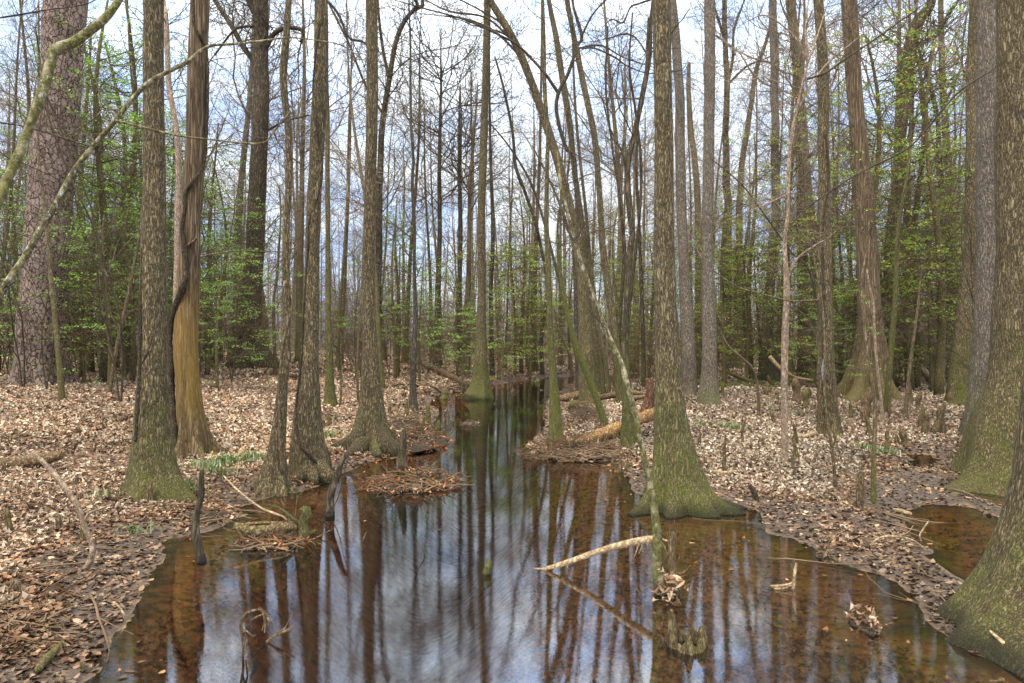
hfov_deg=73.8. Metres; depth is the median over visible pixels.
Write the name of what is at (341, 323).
holly shrub
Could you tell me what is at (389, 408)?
cypress knee
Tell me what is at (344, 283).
bare tree
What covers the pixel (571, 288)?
evergreen tree
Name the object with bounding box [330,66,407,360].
bare tree
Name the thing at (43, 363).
bare shrub
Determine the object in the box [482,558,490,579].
wet knob
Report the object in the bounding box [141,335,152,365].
climbing vine
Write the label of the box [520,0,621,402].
tupelo tree
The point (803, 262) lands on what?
overhanging branch
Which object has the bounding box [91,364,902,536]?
grass
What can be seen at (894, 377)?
bare tree
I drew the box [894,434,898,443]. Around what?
cypress knee
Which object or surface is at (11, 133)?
bare tree
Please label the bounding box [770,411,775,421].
cypress knee
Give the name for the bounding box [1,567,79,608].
twig
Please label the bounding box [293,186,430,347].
bare shrub
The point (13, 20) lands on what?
bare tree
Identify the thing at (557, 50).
tupelo tree
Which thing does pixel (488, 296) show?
bare shrub
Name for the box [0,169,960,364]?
wood
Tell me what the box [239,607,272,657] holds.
drowned vine
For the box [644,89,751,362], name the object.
bare tree
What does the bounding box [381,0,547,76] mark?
overhanging branch
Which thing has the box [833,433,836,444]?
cypress knee
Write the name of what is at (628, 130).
bare tree
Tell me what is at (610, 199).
bare tree
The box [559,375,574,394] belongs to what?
drift pile
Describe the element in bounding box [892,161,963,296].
holly tree
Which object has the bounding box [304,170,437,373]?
bare shrub
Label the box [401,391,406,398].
cypress knee
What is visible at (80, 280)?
bare shrub
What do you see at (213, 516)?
drift pile
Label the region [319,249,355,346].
bare shrub
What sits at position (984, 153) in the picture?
tupelo tree
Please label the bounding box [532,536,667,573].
broken branch
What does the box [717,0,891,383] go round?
bare tree
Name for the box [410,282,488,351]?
bare shrub
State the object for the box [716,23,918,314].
bare tree
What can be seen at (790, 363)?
bare tree
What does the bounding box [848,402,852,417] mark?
cypress knee
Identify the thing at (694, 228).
evergreen tree
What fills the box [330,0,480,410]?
bare tree
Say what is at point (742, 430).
cypress knee
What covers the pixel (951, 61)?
bare tree
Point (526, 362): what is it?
bare tree
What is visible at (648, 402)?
stump
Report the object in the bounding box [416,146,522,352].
bare tree
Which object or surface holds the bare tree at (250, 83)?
on the ground at (372, 607)
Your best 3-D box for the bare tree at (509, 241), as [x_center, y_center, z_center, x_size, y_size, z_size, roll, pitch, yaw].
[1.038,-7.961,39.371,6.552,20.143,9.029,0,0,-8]
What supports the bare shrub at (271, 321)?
on the ground at (372, 607)
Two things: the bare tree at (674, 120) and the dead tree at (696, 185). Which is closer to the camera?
the dead tree at (696, 185)
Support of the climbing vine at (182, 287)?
attached to the cypress tree at (195, 436)
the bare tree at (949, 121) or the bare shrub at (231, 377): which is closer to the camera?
the bare shrub at (231, 377)
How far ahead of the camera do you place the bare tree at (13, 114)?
43.21 m
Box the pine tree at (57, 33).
[5,0,88,385]
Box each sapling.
[2,106,96,398]
[107,207,141,392]
[251,169,304,375]
[324,327,361,405]
[335,247,362,402]
[395,247,409,376]
[519,123,667,600]
[543,308,573,375]
[603,273,618,360]
[691,0,906,461]
[706,319,762,415]
[772,209,837,486]
[814,188,879,503]
[838,254,947,422]
[855,312,890,414]
[878,253,947,419]
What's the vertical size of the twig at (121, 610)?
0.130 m
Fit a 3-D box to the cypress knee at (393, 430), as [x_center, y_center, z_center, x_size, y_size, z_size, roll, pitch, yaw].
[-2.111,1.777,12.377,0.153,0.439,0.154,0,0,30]
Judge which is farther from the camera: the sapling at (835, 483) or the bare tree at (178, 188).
the bare tree at (178, 188)
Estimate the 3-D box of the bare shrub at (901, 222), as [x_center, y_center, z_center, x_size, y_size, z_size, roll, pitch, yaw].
[17.648,-4.343,30.713,8.441,12.345,8.148,0,0,9]
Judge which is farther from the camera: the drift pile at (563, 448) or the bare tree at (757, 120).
the bare tree at (757, 120)
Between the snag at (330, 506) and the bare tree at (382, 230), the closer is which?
the snag at (330, 506)
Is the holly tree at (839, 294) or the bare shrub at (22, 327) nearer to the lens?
the bare shrub at (22, 327)
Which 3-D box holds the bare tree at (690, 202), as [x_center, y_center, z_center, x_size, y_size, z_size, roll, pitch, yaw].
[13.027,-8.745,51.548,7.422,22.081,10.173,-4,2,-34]
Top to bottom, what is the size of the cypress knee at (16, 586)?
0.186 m
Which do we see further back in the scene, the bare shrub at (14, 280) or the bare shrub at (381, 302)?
the bare shrub at (381, 302)
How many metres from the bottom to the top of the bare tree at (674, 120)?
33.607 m
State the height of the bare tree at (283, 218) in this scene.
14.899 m
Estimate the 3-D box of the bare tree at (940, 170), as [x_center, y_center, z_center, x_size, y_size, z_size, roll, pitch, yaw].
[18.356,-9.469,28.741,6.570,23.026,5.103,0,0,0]
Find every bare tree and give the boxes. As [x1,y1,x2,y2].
[0,0,86,230]
[0,0,128,235]
[0,0,171,215]
[0,0,171,369]
[0,11,32,237]
[0,40,74,267]
[0,51,73,305]
[0,62,92,242]
[0,98,72,266]
[1,139,25,229]
[2,0,334,214]
[2,12,168,360]
[26,0,255,238]
[76,74,169,359]
[86,129,138,273]
[87,75,184,251]
[89,0,272,360]
[114,79,228,263]
[164,0,246,399]
[165,0,362,162]
[170,0,364,359]
[171,107,246,306]
[185,0,421,362]
[201,157,294,275]
[206,46,324,350]
[207,73,337,285]
[212,104,363,274]
[215,117,322,361]
[216,151,277,276]
[223,148,277,301]
[226,65,338,349]
[232,181,282,292]
[253,0,447,388]
[264,176,306,290]
[264,223,295,294]
[268,93,350,283]
[272,0,429,364]
[276,178,359,291]
[279,0,463,369]
[291,165,361,298]
[296,0,503,321]
[320,202,390,339]
[324,28,463,309]
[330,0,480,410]
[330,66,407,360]
[337,174,416,288]
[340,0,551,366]
[347,220,385,305]
[349,3,472,362]
[349,179,420,280]
[363,40,532,368]
[377,120,453,324]
[381,41,554,375]
[384,90,488,352]
[386,65,502,361]
[394,40,518,362]
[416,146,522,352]
[417,0,717,390]
[423,31,543,354]
[435,8,532,375]
[442,163,518,294]
[443,166,555,347]
[443,169,500,304]
[448,224,494,309]
[457,85,634,364]
[473,124,562,349]
[475,47,574,367]
[475,75,593,349]
[486,118,575,358]
[487,159,544,317]
[490,120,571,366]
[494,56,551,374]
[500,91,606,353]
[517,149,613,424]
[519,114,650,286]
[520,0,698,371]
[532,145,610,392]
[544,204,596,298]
[551,161,617,301]
[552,51,757,345]
[553,162,626,358]
[556,44,621,394]
[567,145,653,344]
[574,0,716,288]
[576,18,701,309]
[584,25,637,398]
[589,13,653,356]
[591,205,653,359]
[595,172,693,312]
[598,90,743,358]
[603,39,735,207]
[610,173,676,362]
[616,155,677,355]
[619,4,675,386]
[619,77,733,302]
[630,0,815,326]
[634,0,787,378]
[634,179,694,327]
[635,0,931,368]
[635,174,694,245]
[638,25,816,368]
[643,160,692,277]
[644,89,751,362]
[649,20,845,262]
[674,49,767,275]
[674,129,751,362]
[674,180,733,295]
[681,0,787,368]
[685,0,962,385]
[690,111,770,368]
[693,133,836,358]
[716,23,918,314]
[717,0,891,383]
[717,1,784,367]
[719,0,919,363]
[720,0,910,361]
[722,28,896,335]
[733,82,831,309]
[739,16,910,377]
[742,0,964,377]
[747,0,965,386]
[762,2,904,325]
[762,43,872,262]
[780,103,845,246]
[782,0,968,171]
[838,0,968,159]
[849,94,933,273]
[851,82,956,410]
[862,1,965,380]
[864,0,968,292]
[872,42,965,263]
[881,25,967,231]
[881,38,953,369]
[882,0,945,367]
[902,113,965,365]
[904,71,965,247]
[910,99,964,256]
[920,5,968,138]
[925,103,964,170]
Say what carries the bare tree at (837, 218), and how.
on the ground at (372, 607)
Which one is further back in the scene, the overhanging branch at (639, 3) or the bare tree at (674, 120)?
the bare tree at (674, 120)
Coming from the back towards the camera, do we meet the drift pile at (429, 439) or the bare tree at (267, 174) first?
the bare tree at (267, 174)
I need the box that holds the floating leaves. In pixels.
[96,460,962,677]
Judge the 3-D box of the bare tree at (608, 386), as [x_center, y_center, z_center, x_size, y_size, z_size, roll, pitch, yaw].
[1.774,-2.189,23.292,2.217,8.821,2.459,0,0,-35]
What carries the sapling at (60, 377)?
on the ground at (372, 607)
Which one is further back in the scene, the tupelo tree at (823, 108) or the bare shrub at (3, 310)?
the bare shrub at (3, 310)
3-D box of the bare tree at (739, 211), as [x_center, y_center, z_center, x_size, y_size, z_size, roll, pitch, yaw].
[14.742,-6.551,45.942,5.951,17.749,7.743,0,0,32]
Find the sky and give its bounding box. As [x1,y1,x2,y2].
[0,0,968,343]
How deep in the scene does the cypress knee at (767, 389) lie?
22.68 m
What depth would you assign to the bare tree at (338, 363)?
32.63 m
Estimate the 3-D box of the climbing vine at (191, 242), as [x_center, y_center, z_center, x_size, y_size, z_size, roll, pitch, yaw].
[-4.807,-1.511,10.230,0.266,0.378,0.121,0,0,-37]
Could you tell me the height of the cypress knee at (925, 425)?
0.559 m
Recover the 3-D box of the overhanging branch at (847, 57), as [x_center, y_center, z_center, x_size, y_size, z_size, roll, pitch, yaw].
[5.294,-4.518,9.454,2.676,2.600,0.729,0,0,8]
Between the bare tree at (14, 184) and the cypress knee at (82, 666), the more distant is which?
the bare tree at (14, 184)
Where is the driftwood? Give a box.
[233,521,297,536]
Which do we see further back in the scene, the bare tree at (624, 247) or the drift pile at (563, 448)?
the bare tree at (624, 247)
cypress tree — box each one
[173,0,228,459]
[738,0,814,381]
[758,0,913,401]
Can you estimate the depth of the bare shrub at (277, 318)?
59.12 m
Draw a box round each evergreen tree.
[421,233,572,378]
[441,235,572,376]
[443,253,572,381]
[461,183,604,373]
[470,240,591,368]
[518,244,652,372]
[525,224,612,366]
[545,197,653,373]
[562,252,695,377]
[596,262,680,362]
[603,227,681,375]
[603,233,777,373]
[636,173,790,382]
[637,192,791,350]
[639,105,849,378]
[647,217,755,366]
[654,198,890,389]
[677,229,815,381]
[698,230,846,376]
[725,0,966,376]
[726,204,797,363]
[752,190,856,347]
[755,0,968,389]
[759,209,953,385]
[776,170,934,361]
[779,68,965,387]
[790,20,974,394]
[790,112,959,366]
[791,143,959,320]
[833,198,963,391]
[834,231,956,381]
[852,149,964,343]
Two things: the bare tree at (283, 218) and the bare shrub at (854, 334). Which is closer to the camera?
the bare shrub at (854, 334)
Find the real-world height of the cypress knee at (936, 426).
0.689 m
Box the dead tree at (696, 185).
[672,62,701,364]
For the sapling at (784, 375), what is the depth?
10.24 m
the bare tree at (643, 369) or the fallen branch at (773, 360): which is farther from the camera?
the bare tree at (643, 369)
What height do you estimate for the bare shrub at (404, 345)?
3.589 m
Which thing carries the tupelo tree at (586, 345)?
on the ground at (372, 607)
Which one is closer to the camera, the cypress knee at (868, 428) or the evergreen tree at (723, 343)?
the cypress knee at (868, 428)
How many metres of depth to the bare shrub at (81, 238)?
25.24 m
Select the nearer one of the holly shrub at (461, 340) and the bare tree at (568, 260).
the holly shrub at (461, 340)
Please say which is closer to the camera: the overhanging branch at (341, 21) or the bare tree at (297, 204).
the overhanging branch at (341, 21)
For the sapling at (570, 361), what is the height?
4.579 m
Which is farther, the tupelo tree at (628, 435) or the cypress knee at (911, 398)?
the cypress knee at (911, 398)
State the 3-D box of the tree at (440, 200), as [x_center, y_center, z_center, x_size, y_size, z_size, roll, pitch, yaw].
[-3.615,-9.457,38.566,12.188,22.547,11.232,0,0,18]
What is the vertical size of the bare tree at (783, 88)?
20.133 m
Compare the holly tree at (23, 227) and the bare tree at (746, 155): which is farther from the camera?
the holly tree at (23, 227)
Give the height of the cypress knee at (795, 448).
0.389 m
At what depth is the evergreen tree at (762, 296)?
40.07 m
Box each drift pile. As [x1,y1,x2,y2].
[162,492,237,524]
[219,520,326,558]
[347,450,473,502]
[386,410,433,429]
[391,422,454,453]
[457,417,483,431]
[511,421,632,470]
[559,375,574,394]
[562,395,619,423]
[814,544,840,565]
[844,603,885,639]
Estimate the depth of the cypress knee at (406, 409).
16.52 m
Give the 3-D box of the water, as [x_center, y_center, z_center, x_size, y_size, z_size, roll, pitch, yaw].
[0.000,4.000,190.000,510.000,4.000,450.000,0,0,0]
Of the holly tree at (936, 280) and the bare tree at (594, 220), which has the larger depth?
the bare tree at (594, 220)
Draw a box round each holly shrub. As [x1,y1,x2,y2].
[0,229,217,376]
[0,232,171,385]
[0,252,78,367]
[107,228,281,377]
[299,291,388,363]
[399,285,523,391]
[791,297,925,386]
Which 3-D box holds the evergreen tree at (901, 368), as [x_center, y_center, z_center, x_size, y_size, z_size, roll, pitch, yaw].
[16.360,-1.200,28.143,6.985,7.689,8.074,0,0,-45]
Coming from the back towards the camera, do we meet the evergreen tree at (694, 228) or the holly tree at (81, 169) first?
the evergreen tree at (694, 228)
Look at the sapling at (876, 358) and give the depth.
15.09 m
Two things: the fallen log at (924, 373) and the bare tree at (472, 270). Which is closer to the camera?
the fallen log at (924, 373)
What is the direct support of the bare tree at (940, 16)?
on the ground at (372, 607)
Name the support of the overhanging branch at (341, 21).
attached to the tupelo tree at (371, 432)
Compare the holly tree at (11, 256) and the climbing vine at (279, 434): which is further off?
the holly tree at (11, 256)
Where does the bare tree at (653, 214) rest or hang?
on the ground at (372, 607)
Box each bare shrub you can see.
[0,0,185,387]
[0,0,301,401]
[0,111,141,373]
[0,138,170,357]
[0,187,173,357]
[0,200,97,367]
[0,201,137,362]
[0,205,17,364]
[0,262,40,316]
[1,55,183,388]
[1,87,168,373]
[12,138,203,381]
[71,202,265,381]
[86,48,324,372]
[113,1,365,382]
[167,248,259,368]
[171,227,276,362]
[228,283,303,347]
[230,182,361,353]
[268,193,466,377]
[268,269,295,349]
[278,257,353,353]
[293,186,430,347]
[295,165,396,350]
[296,251,411,369]
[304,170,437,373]
[319,229,402,355]
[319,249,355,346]
[319,296,405,370]
[321,276,394,355]
[333,207,422,331]
[382,312,433,363]
[387,256,476,363]
[390,297,472,371]
[395,223,534,365]
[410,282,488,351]
[443,230,505,351]
[453,210,543,349]
[474,263,555,347]
[537,307,573,365]
[596,224,653,345]
[605,313,696,384]
[608,193,741,345]
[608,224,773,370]
[630,265,754,364]
[641,233,795,373]
[646,259,742,364]
[678,303,737,369]
[679,224,753,371]
[694,163,797,340]
[719,309,773,364]
[720,201,849,354]
[745,224,844,374]
[801,261,935,369]
[840,133,964,327]
[873,125,975,276]
[881,107,991,400]
[887,270,957,383]
[898,301,957,365]
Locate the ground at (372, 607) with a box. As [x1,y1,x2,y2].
[0,345,1021,682]
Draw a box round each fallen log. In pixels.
[0,451,63,466]
[417,358,469,386]
[560,391,578,401]
[567,400,580,408]
[569,407,653,443]
[599,390,645,399]
[607,394,644,402]
[697,364,789,386]
[913,358,928,381]
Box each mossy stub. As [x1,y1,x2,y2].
[234,658,261,682]
[268,473,320,541]
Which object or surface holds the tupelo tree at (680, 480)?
on the ground at (372, 607)
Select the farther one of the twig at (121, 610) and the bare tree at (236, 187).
the bare tree at (236, 187)
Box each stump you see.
[639,378,654,412]
[666,609,708,663]
[856,471,864,511]
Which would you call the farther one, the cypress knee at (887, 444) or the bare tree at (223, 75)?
the bare tree at (223, 75)
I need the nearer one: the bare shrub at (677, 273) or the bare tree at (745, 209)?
the bare shrub at (677, 273)
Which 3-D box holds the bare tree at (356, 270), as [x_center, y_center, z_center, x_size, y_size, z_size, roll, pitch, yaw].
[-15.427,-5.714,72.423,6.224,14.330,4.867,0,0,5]
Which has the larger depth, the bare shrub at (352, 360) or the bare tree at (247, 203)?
the bare tree at (247, 203)
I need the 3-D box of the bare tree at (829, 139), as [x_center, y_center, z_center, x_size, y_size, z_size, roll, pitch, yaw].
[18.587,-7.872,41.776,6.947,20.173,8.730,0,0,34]
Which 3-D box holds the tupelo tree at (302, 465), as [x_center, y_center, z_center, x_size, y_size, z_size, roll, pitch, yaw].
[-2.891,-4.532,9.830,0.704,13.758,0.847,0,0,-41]
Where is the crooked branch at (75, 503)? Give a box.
[31,451,110,569]
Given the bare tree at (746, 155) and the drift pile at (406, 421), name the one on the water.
the drift pile at (406, 421)
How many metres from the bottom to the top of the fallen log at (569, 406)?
0.282 m
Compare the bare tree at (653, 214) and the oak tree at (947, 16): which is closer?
the oak tree at (947, 16)
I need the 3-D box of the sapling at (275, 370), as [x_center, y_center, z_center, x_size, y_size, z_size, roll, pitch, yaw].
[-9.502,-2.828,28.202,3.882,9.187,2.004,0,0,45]
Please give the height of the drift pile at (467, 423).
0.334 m
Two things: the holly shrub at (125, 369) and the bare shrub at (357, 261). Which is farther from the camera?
the bare shrub at (357, 261)
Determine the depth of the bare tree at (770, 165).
57.10 m
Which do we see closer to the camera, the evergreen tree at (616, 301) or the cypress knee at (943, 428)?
the cypress knee at (943, 428)
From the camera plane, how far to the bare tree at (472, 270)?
57.95 m
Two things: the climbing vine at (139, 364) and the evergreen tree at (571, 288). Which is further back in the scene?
the evergreen tree at (571, 288)
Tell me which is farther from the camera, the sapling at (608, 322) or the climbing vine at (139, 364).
the sapling at (608, 322)
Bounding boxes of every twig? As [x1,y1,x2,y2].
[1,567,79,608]
[33,639,65,673]
[91,571,130,574]
[115,603,124,619]
[179,511,220,520]
[223,475,287,520]
[261,614,294,648]
[297,530,330,546]
[410,515,424,578]
[864,607,874,619]
[873,525,924,548]
[919,520,929,540]
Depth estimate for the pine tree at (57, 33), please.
19.93 m
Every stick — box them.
[711,470,737,473]
[747,483,758,499]
[770,563,797,592]
[790,431,816,437]
[892,508,911,514]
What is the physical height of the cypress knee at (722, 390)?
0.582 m
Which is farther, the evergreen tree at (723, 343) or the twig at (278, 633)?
the evergreen tree at (723, 343)
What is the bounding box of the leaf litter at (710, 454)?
[0,352,1003,682]
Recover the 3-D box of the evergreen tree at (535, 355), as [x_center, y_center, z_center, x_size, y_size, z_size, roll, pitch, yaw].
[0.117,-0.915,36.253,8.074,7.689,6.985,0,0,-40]
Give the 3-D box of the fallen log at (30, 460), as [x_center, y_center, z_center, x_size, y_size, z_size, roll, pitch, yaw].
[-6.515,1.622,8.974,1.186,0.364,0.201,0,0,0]
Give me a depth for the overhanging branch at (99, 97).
7.00 m
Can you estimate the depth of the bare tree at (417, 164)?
40.48 m
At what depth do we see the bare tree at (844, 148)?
30.44 m
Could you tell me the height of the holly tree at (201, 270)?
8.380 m
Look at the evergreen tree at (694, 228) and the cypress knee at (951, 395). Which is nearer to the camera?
the cypress knee at (951, 395)
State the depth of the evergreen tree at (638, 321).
35.97 m
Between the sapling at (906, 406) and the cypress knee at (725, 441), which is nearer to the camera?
the cypress knee at (725, 441)
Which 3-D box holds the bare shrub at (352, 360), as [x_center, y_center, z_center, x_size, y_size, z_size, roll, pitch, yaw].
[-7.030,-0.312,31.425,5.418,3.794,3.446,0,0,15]
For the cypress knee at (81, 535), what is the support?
on the ground at (372, 607)
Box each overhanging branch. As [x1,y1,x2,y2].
[0,0,103,33]
[0,0,122,209]
[0,37,366,298]
[0,77,142,173]
[47,45,166,135]
[200,195,305,257]
[290,0,378,86]
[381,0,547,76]
[569,7,741,102]
[574,0,650,62]
[675,231,837,342]
[700,158,852,370]
[790,62,994,224]
[796,0,929,107]
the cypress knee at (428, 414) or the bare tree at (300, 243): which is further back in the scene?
the bare tree at (300, 243)
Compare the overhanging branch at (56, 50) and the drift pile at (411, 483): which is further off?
the drift pile at (411, 483)
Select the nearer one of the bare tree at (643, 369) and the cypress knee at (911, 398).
the cypress knee at (911, 398)
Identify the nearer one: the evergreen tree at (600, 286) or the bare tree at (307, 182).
the evergreen tree at (600, 286)
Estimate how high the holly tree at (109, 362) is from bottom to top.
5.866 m
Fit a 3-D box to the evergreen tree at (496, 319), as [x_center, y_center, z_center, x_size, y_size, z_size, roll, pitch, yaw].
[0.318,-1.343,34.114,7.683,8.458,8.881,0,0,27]
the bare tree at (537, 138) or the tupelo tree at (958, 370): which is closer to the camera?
the tupelo tree at (958, 370)
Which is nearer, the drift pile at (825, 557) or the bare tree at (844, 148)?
the drift pile at (825, 557)
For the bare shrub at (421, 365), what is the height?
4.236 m
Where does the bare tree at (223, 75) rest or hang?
on the ground at (372, 607)
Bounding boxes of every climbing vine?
[134,247,141,440]
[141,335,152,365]
[167,0,208,447]
[181,229,199,252]
[278,265,292,472]
[295,17,323,463]
[821,132,829,414]
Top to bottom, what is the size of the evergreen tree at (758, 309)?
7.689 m
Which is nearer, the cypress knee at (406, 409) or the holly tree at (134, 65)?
the cypress knee at (406, 409)
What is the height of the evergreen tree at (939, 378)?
13.079 m
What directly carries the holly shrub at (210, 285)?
on the ground at (372, 607)
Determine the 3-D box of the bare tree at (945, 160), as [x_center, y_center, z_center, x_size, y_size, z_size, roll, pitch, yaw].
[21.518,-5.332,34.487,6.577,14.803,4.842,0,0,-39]
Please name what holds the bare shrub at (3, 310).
on the ground at (372, 607)
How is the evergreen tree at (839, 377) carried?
on the ground at (372, 607)
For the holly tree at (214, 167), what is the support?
on the ground at (372, 607)
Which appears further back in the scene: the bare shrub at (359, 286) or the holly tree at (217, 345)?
the bare shrub at (359, 286)
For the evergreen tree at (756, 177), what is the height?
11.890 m
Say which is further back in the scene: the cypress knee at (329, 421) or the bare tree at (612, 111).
the bare tree at (612, 111)
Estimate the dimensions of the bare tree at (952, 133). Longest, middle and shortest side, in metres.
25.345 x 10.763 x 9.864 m
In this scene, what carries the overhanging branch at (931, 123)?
attached to the tupelo tree at (982, 461)
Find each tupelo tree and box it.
[118,0,196,502]
[248,0,295,497]
[288,0,333,484]
[323,2,338,406]
[332,0,399,457]
[379,0,597,403]
[461,0,493,399]
[466,10,595,371]
[490,0,723,447]
[499,0,622,443]
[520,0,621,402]
[535,0,603,391]
[627,0,747,520]
[670,0,698,395]
[696,0,722,406]
[745,0,834,380]
[761,0,883,436]
[936,368,1023,682]
[943,0,977,404]
[944,0,1023,499]
[957,0,995,437]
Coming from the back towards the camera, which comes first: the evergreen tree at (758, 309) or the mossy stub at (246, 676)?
the evergreen tree at (758, 309)
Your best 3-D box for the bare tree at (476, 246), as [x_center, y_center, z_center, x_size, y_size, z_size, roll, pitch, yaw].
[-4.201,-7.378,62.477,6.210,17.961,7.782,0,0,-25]
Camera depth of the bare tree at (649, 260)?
49.85 m
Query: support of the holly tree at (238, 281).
on the ground at (372, 607)
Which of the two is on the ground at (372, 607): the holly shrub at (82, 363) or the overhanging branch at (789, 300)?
the holly shrub at (82, 363)
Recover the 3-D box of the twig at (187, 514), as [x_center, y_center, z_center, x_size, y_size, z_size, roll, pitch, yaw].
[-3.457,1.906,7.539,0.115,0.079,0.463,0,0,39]
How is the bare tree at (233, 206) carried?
on the ground at (372, 607)
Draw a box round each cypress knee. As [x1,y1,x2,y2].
[0,460,5,473]
[4,508,12,531]
[13,580,20,591]
[55,516,61,529]
[78,527,83,538]
[80,662,84,670]
[146,481,153,504]
[327,412,331,425]
[387,403,391,413]
[391,427,398,444]
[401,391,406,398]
[403,401,408,416]
[415,415,418,430]
[425,403,431,423]
[435,420,440,433]
[439,390,447,399]
[618,459,622,472]
[721,382,724,395]
[722,444,725,470]
[723,433,726,452]
[741,415,745,441]
[763,383,770,393]
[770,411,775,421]
[774,390,778,399]
[791,378,802,402]
[791,447,796,475]
[792,423,797,443]
[792,439,798,457]
[802,388,809,406]
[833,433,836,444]
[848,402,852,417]
[860,387,872,411]
[860,400,869,420]
[864,413,871,433]
[884,428,890,447]
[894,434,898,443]
[897,373,903,387]
[899,427,911,446]
[905,382,914,401]
[915,391,921,406]
[917,405,924,426]
[921,411,929,433]
[929,405,943,433]
[936,406,946,433]
[946,451,952,457]
[947,383,955,402]
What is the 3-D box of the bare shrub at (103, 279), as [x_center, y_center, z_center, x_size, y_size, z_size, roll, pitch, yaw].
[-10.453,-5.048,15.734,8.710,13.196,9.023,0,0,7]
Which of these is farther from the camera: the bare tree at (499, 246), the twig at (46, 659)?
the bare tree at (499, 246)
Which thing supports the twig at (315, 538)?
on the water
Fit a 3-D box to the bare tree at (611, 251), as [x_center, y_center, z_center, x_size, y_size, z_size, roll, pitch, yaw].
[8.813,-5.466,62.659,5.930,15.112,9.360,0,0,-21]
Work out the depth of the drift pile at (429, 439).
12.89 m
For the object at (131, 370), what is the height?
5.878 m
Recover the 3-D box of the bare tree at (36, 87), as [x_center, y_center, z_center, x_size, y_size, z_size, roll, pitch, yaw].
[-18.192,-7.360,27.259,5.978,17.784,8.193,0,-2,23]
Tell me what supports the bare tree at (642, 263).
on the ground at (372, 607)
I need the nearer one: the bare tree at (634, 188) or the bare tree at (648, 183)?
the bare tree at (648, 183)
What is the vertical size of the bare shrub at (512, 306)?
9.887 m
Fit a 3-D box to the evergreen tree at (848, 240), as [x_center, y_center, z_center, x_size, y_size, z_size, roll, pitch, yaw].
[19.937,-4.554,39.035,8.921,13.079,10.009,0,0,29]
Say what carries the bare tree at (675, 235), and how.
on the ground at (372, 607)
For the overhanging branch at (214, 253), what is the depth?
11.95 m
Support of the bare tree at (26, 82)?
on the ground at (372, 607)
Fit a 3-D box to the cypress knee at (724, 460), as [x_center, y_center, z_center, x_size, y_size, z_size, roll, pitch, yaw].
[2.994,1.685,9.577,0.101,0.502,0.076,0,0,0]
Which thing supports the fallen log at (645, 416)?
on the ground at (372, 607)
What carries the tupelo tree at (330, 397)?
on the ground at (372, 607)
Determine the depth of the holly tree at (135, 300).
21.76 m
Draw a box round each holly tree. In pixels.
[0,0,265,370]
[0,0,282,381]
[0,15,229,372]
[0,22,222,346]
[0,129,93,354]
[0,162,109,305]
[0,169,171,377]
[0,170,24,340]
[0,197,213,387]
[7,32,237,367]
[9,139,255,381]
[69,159,324,374]
[70,93,237,354]
[76,172,256,363]
[113,230,295,389]
[134,150,268,332]
[135,158,296,362]
[135,166,299,368]
[137,123,302,363]
[319,208,477,377]
[340,249,476,381]
[343,196,473,370]
[400,264,521,374]
[743,265,902,391]
[775,213,901,371]
[840,107,965,370]
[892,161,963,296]
[892,207,963,367]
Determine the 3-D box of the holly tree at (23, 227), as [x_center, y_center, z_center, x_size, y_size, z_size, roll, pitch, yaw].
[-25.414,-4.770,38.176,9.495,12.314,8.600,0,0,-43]
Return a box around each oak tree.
[175,0,365,368]
[812,0,968,373]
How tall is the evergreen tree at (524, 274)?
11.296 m
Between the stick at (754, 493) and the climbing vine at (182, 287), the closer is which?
the stick at (754, 493)
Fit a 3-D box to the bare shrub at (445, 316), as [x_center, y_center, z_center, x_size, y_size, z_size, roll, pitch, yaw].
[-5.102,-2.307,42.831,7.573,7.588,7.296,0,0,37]
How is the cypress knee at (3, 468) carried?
on the ground at (372, 607)
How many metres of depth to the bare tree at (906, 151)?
41.42 m
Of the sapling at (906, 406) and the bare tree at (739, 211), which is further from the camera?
the bare tree at (739, 211)
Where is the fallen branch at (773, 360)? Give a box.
[768,355,813,381]
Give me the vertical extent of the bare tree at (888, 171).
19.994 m
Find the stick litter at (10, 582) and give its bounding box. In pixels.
[0,370,1003,661]
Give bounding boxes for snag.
[191,469,207,565]
[324,451,348,520]
[395,429,406,478]
[651,503,690,607]
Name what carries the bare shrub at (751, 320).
on the ground at (372, 607)
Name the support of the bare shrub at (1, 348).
on the ground at (372, 607)
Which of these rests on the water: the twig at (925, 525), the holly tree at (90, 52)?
the twig at (925, 525)
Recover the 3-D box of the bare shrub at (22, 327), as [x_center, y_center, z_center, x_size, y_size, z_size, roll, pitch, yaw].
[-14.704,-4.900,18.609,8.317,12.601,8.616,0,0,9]
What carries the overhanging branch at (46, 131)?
attached to the overhanging branch at (26, 253)
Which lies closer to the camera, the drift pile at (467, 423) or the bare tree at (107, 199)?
the drift pile at (467, 423)
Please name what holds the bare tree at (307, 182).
on the ground at (372, 607)
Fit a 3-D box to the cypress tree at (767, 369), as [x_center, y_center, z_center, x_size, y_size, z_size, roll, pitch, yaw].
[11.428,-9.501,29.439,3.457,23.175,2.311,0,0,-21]
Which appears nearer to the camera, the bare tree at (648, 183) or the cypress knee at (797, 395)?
the cypress knee at (797, 395)
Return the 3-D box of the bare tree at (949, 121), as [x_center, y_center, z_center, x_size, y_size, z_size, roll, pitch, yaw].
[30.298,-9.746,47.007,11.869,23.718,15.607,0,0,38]

